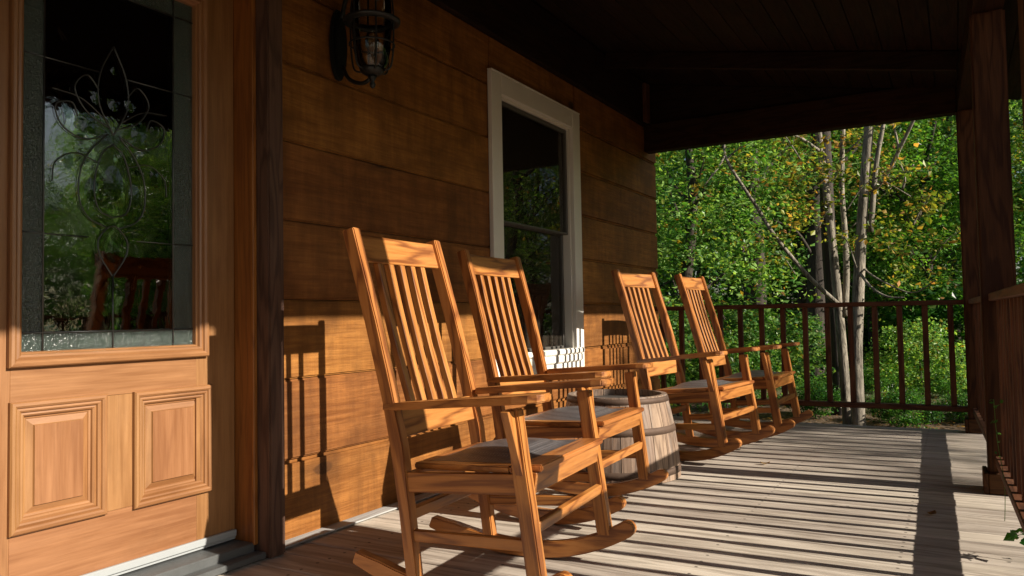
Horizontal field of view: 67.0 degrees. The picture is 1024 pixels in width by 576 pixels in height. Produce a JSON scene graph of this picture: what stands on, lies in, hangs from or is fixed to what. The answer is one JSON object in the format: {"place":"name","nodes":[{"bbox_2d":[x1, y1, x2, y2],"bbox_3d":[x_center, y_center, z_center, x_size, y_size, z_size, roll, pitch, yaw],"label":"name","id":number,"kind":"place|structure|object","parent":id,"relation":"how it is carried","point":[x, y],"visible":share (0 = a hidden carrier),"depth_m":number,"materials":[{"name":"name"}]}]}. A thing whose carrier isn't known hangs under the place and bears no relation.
{"place":"outdoors","nodes":[
{"label":"outdoors","id":0,"kind":"place"},
{"bbox_2d":[670,349,966,392],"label":"grass","id":1,"kind":"structure","parent":0,"point":[892,385],"depth_m":13.14,"materials":[{"name":"green plant"}]},
{"bbox_2d":[671,352,967,429],"bbox_3d":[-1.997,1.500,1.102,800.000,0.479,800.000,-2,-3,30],"label":"ground","id":2,"kind":"structure","parent":0,"point":[839,419],"depth_m":10.17,"materials":[{"name":"green plant"}]},
{"bbox_2d":[0,0,660,575],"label":"log cabin","id":3,"kind":"object","parent":2,"relation":"on","point":[190,190],"visible":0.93,"depth_m":2.93,"materials":[{"name":"brown wood"}]},
{"bbox_2d":[0,0,236,575],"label":"entry door","id":4,"kind":"structure","parent":3,"relation":"in","point":[117,457],"depth_m":2.57,"materials":[{"name":"brown wood"}]},
{"bbox_2d":[329,0,400,88],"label":"wall lantern","id":5,"kind":"object","parent":3,"relation":"attached to","point":[340,20],"depth_m":3.36,"materials":[{"name":"black metal"}]},
{"bbox_2d":[487,67,584,376],"bbox_3d":[0.130,-0.336,5.039,0.208,1.865,1.220,-2,-3,30],"label":"window","id":6,"kind":"structure","parent":3,"relation":"in","point":[534,139],"depth_m":5.14,"materials":[{"name":"white paint"}]},
{"bbox_2d":[218,416,1023,575],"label":"porch deck","id":7,"kind":"structure","parent":3,"relation":"attached to","point":[815,499],"depth_m":3.23,"materials":[{"name":"beige wood"}]},
{"bbox_2d":[343,227,636,575],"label":"rocking chair","id":8,"kind":"object","parent":7,"relation":"on","point":[520,465],"visible":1,"depth_m":2.55,"materials":[{"name":"brown wood"}]},
{"bbox_2d":[457,249,667,524],"bbox_3d":[0.232,0.415,3.558,0.805,1.177,0.708,-1,-2,27],"label":"rocking chair","id":9,"kind":"object","parent":7,"relation":"on","point":[497,324],"visible":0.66,"depth_m":3.60,"materials":[{"name":"brown wood"}]},
{"bbox_2d":[565,389,680,483],"bbox_3d":[0.589,0.806,4.298,0.681,0.440,0.681,-2,-3,30],"label":"half barrel","id":10,"kind":"object","parent":7,"relation":"on","point":[660,435],"visible":0.48,"depth_m":4.04,"materials":[{"name":"grey wood"}]},
{"bbox_2d":[611,269,774,460],"bbox_3d":[1.136,0.452,4.889,0.805,1.177,0.708,-4,-4,36],"label":"rocking chair","id":11,"kind":"object","parent":7,"relation":"on","point":[643,327],"visible":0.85,"depth_m":4.91,"materials":[{"name":"brown wood"}]},
{"bbox_2d":[674,274,812,437],"bbox_3d":[1.683,0.471,5.627,0.805,1.177,0.708,-3,-3,32],"label":"rocking chair","id":12,"kind":"object","parent":7,"relation":"on","point":[767,377],"visible":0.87,"depth_m":5.66,"materials":[{"name":"brown wood"}]},
{"bbox_2d":[956,109,981,433],"bbox_3d":[3.324,-0.126,5.564,0.189,2.309,0.204,-2,-3,30],"label":"porch post","id":13,"kind":"object","parent":7,"relation":"on","point":[967,205],"visible":0.45,"depth_m":5.51,"materials":[{"name":"brown wood"}]},
{"bbox_2d":[654,299,967,411],"bbox_3d":[2.263,0.529,6.183,2.390,0.809,0.088,-2,-3,30],"label":"porch railing","id":14,"kind":"object","parent":13,"relation":"attached to","point":[901,405],"visible":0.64,"depth_m":5.96,"materials":[{"name":"brown wood"}]},
{"bbox_2d":[968,296,985,439],"bbox_3d":[2.846,0.457,4.631,0.088,0.809,1.902,-2,-3,28],"label":"porch railing","id":15,"kind":"object","parent":13,"relation":"attached to","point":[979,413],"visible":0.33,"depth_m":4.97,"materials":[{"name":"brown wood"}]},
{"bbox_2d":[969,8,1016,494],"bbox_3d":[2.346,-0.180,3.745,0.189,2.309,0.204,-2,-3,30],"label":"porch post","id":16,"kind":"object","parent":7,"relation":"on","point":[993,167],"visible":0.75,"depth_m":3.69,"materials":[{"name":"brown wood"}]},
{"bbox_2d":[989,399,1005,520],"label":"weed","id":17,"kind":"object","parent":7,"relation":"on","point":[994,407],"visible":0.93,"depth_m":3.21,"materials":[{"name":"green plant"}]},
{"bbox_2d":[1003,528,1023,544],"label":"weed","id":18,"kind":"object","parent":7,"relation":"on","point":[1012,535],"visible":0.98,"depth_m":2.69,"materials":[{"name":"green plant"}]},
{"bbox_2d":[1018,0,1023,134],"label":"porch post","id":19,"kind":"object","parent":7,"relation":"on","point":[1021,19],"depth_m":1.82,"materials":[{"name":"brown wood"}]},
{"bbox_2d":[988,282,1023,532],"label":"porch railing","id":20,"kind":"object","parent":19,"relation":"attached to","point":[1010,315],"visible":1,"depth_m":2.97,"materials":[{"name":"brown wood"}]},
{"bbox_2d":[428,0,1021,153],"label":"porch roof","id":21,"kind":"structure","parent":3,"relation":"attached to","point":[671,75],"depth_m":5.37,"materials":[{"name":"brown wood"}]},
{"bbox_2d":[658,277,678,313],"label":"shrub","id":22,"kind":"object","parent":2,"relation":"on","point":[666,295],"depth_m":22.43,"materials":[{"name":"green plant"}]},
{"bbox_2d":[656,157,686,296],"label":"leafy tree","id":23,"kind":"object","parent":2,"relation":"on","point":[668,283],"visible":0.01,"depth_m":29.18,"materials":[{"name":"green plant"}]},
{"bbox_2d":[658,152,742,297],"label":"leafy tree","id":24,"kind":"object","parent":2,"relation":"on","point":[670,294],"depth_m":33.95,"materials":[{"name":"green plant"}]},
{"bbox_2d":[655,142,765,294],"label":"leafy tree","id":25,"kind":"object","parent":2,"relation":"on","point":[666,280],"visible":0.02,"depth_m":18.95,"materials":[{"name":"green plant"}]},
{"bbox_2d":[659,305,776,416],"bbox_3d":[2.000,1.078,9.409,2.302,1.790,2.348,1,-3,-39],"label":"shrub","id":26,"kind":"object","parent":2,"relation":"on","point":[689,339],"visible":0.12,"depth_m":9.09,"materials":[{"name":"green plant"}]},
{"bbox_2d":[704,292,736,344],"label":"shrub","id":27,"kind":"object","parent":2,"relation":"on","point":[722,303],"visible":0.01,"depth_m":24.40,"materials":[{"name":"green plant"}]},
{"bbox_2d":[656,144,793,311],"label":"leafy tree","id":28,"kind":"object","parent":2,"relation":"on","point":[713,290],"visible":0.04,"depth_m":23.52,"materials":[{"name":"green plant"}]},
{"bbox_2d":[675,184,785,297],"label":"leafy tree","id":29,"kind":"object","parent":2,"relation":"on","point":[721,279],"depth_m":36.83,"materials":[{"name":"green plant"}]},
{"bbox_2d":[666,137,806,310],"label":"leafy tree","id":30,"kind":"object","parent":2,"relation":"on","point":[742,285],"depth_m":25.42,"materials":[{"name":"green plant"}]},
{"bbox_2d":[715,294,778,343],"bbox_3d":[7.253,1.375,25.061,3.565,2.717,3.496,0,-2,-16],"label":"shrub","id":31,"kind":"object","parent":2,"relation":"on","point":[734,300],"visible":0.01,"depth_m":24.82,"materials":[{"name":"green plant"}]},
{"bbox_2d":[660,136,839,340],"bbox_3d":[4.147,-4.192,13.912,4.413,12.572,4.602,-2,-3,30],"label":"dark trunk tree","id":32,"kind":"object","parent":2,"relation":"on","point":[760,299],"visible":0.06,"depth_m":13.59,"materials":[{"name":"green plant"}]},
{"bbox_2d":[668,293,835,407],"bbox_3d":[2.875,1.023,10.326,2.456,1.909,2.504,-1,-2,-2],"label":"shrub","id":33,"kind":"object","parent":2,"relation":"on","point":[750,318],"visible":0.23,"depth_m":9.84,"materials":[{"name":"green plant"}]},
{"bbox_2d":[654,137,856,379],"bbox_3d":[2.726,-1.702,12.370,5.474,7.459,5.257,0,-2,-15],"label":"leafy tree","id":34,"kind":"object","parent":2,"relation":"on","point":[691,225],"visible":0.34,"depth_m":11.95,"materials":[{"name":"green plant"}]},
{"bbox_2d":[655,122,909,343],"bbox_3d":[4.644,-2.911,16.706,7.136,10.216,6.506,-2,-2,14],"label":"leafy tree","id":35,"kind":"object","parent":2,"relation":"on","point":[899,129],"visible":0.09,"depth_m":15.63,"materials":[{"name":"green plant"}]},
{"bbox_2d":[731,308,864,405],"bbox_3d":[3.963,1.097,11.304,2.149,1.670,2.191,-2,-2,20],"label":"shrub","id":36,"kind":"object","parent":2,"relation":"on","point":[814,337],"visible":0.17,"depth_m":10.98,"materials":[{"name":"green plant"}]},
{"bbox_2d":[780,377,841,418],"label":"shrub","id":37,"kind":"object","parent":2,"relation":"on","point":[818,391],"visible":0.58,"depth_m":9.97,"materials":[{"name":"green plant"}]},
{"bbox_2d":[678,125,954,370],"bbox_3d":[6.910,-1.926,18.344,6.509,8.382,5.920,-1,-2,-7],"label":"leafy tree","id":38,"kind":"object","parent":2,"relation":"on","point":[801,296],"visible":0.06,"depth_m":17.73,"materials":[{"name":"green plant"}]},
{"bbox_2d":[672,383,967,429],"bbox_3d":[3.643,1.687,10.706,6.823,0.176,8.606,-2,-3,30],"label":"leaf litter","id":39,"kind":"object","parent":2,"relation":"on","point":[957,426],"visible":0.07,"depth_m":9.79,"materials":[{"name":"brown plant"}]},
{"bbox_2d":[680,120,962,425],"bbox_3d":[3.805,-1.973,9.446,3.516,7.797,3.655,-2,-3,30],"label":"pale trunk tree","id":40,"kind":"object","parent":2,"relation":"on","point":[853,416],"visible":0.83,"depth_m":9.05,"materials":[{"name":"green plant"}]},
{"bbox_2d":[816,372,826,386],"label":"shrub","id":41,"kind":"object","parent":2,"relation":"on","point":[821,376],"visible":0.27,"depth_m":13.17,"materials":[{"name":"green plant"}]},
{"bbox_2d":[767,270,887,351],"bbox_3d":[9.428,1.004,23.311,4.300,3.277,4.216,0,-3,-28],"label":"shrub","id":42,"kind":"object","parent":2,"relation":"on","point":[792,296],"visible":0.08,"depth_m":23.06,"materials":[{"name":"green plant"}]},
{"bbox_2d":[819,131,841,415],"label":"dark trunk tree","id":43,"kind":"object","parent":2,"relation":"on","point":[828,284],"visible":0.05,"depth_m":10.39,"materials":[{"name":"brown plant"}]},
{"bbox_2d":[726,127,955,360],"bbox_3d":[9.408,-1.732,21.973,6.509,8.382,5.920,0,-2,-23],"label":"leafy tree","id":44,"kind":"object","parent":2,"relation":"on","point":[846,324],"visible":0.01,"depth_m":21.78,"materials":[{"name":"green plant"}]},
{"bbox_2d":[659,152,1023,309],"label":"wood","id":45,"kind":"object","parent":2,"relation":"on","point":[1017,272],"depth_m":42.08,"materials":[{"name":"green plant"}]},
{"bbox_2d":[826,380,873,399],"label":"shrub","id":46,"kind":"object","parent":2,"relation":"on","point":[866,387],"visible":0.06,"depth_m":11.39,"materials":[{"name":"green plant"}]},
{"bbox_2d":[772,130,934,382],"bbox_3d":[5.839,-4.783,14.599,4.219,13.761,4.379,-2,-3,30],"label":"dark trunk tree","id":47,"kind":"object","parent":2,"relation":"on","point":[814,262],"visible":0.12,"depth_m":14.45,"materials":[{"name":"green plant"}]},
{"bbox_2d":[845,322,885,362],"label":"shrub","id":48,"kind":"object","parent":2,"relation":"on","point":[867,343],"visible":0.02,"depth_m":20.62,"materials":[{"name":"green plant"}]},
{"bbox_2d":[850,282,894,345],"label":"shrub","id":49,"kind":"object","parent":2,"relation":"on","point":[880,307],"visible":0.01,"depth_m":24.43,"materials":[{"name":"green plant"}]},
{"bbox_2d":[849,362,898,393],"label":"shrub","id":50,"kind":"object","parent":2,"relation":"on","point":[867,374],"visible":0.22,"depth_m":12.27,"materials":[{"name":"green plant"}]},
{"bbox_2d":[863,325,897,358],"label":"shrub","id":51,"kind":"object","parent":2,"relation":"on","point":[866,329],"visible":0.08,"depth_m":22.41,"materials":[{"name":"green plant"}]},
{"bbox_2d":[761,116,1020,363],"bbox_3d":[9.231,-2.752,20.129,7.228,10.256,7.527,-3,-3,35],"label":"leafy tree","id":52,"kind":"object","parent":2,"relation":"on","point":[869,309],"visible":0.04,"depth_m":19.47,"materials":[{"name":"green plant"}]},
{"bbox_2d":[865,389,916,420],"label":"shrub","id":53,"kind":"object","parent":2,"relation":"on","point":[870,411],"visible":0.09,"depth_m":9.58,"materials":[{"name":"green plant"}]},
{"bbox_2d":[792,127,1022,299],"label":"leafy tree","id":54,"kind":"object","parent":2,"relation":"on","point":[954,221],"depth_m":26.23,"materials":[{"name":"green plant"}]},
{"bbox_2d":[793,118,1023,369],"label":"leafy tree","id":55,"kind":"object","parent":2,"relation":"on","point":[944,170],"visible":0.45,"depth_m":15.05,"materials":[{"name":"green plant"}]},
{"bbox_2d":[865,381,958,428],"bbox_3d":[4.546,1.439,9.047,0.934,0.663,0.878,-1,-2,-7],"label":"shrub","id":56,"kind":"object","parent":2,"relation":"on","point":[894,398],"visible":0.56,"depth_m":8.94,"materials":[{"name":"green plant"}]},
{"bbox_2d":[863,283,964,348],"bbox_3d":[10.611,1.041,19.545,3.332,2.539,3.267,-1,-2,11],"label":"shrub","id":57,"kind":"object","parent":2,"relation":"on","point":[884,323],"visible":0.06,"depth_m":19.65,"materials":[{"name":"green plant"}]},
{"bbox_2d":[863,316,966,401],"bbox_3d":[5.832,1.122,11.028,1.842,1.432,1.878,-1,-2,-3],"label":"shrub","id":58,"kind":"object","parent":2,"relation":"on","point":[936,353],"visible":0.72,"depth_m":10.89,"materials":[{"name":"green plant"}]},
{"bbox_2d":[831,99,1023,366],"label":"leafy tree","id":59,"kind":"object","parent":2,"relation":"on","point":[947,127],"visible":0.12,"depth_m":17.58,"materials":[{"name":"green plant"}]},
{"bbox_2d":[905,363,949,388],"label":"shrub","id":60,"kind":"object","parent":2,"relation":"on","point":[922,373],"visible":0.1,"depth_m":12.79,"materials":[{"name":"green plant"}]},
{"bbox_2d":[834,119,1023,288],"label":"leafy tree","id":61,"kind":"object","parent":2,"relation":"on","point":[1019,195],"visible":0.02,"depth_m":22.46,"materials":[{"name":"green plant"}]},
{"bbox_2d":[915,371,963,396],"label":"shrub","id":62,"kind":"object","parent":2,"relation":"on","point":[938,392],"visible":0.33,"depth_m":11.65,"materials":[{"name":"green plant"}]},
{"bbox_2d":[864,260,1023,372],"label":"leafy tree","id":63,"kind":"object","parent":2,"relation":"on","point":[931,309],"visible":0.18,"depth_m":14.51,"materials":[{"name":"green plant"}]},
{"bbox_2d":[933,390,967,421],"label":"shrub","id":64,"kind":"object","parent":2,"relation":"on","point":[962,400],"visible":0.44,"depth_m":9.41,"materials":[{"name":"green plant"}]},
{"bbox_2d":[889,100,1023,277],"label":"leafy tree","id":65,"kind":"object","parent":2,"relation":"on","point":[1020,273],"visible":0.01,"depth_m":23.66,"materials":[{"name":"green plant"}]},
{"bbox_2d":[914,105,1023,267],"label":"leafy tree","id":66,"kind":"object","parent":2,"relation":"on","point":[1014,200],"depth_m":31.13,"materials":[{"name":"green plant"}]},
{"bbox_2d":[1009,100,1023,196],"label":"leafy tree","id":67,"kind":"object","parent":2,"relation":"on","point":[1014,157],"visible":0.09,"depth_m":20.43,"materials":[{"name":"green plant"}]},
{"bbox_2d":[663,102,1023,311],"label":"sky","id":68,"kind":"structure","parent":0,"point":[1011,102],"materials":[{"name":"white"}]}
]}

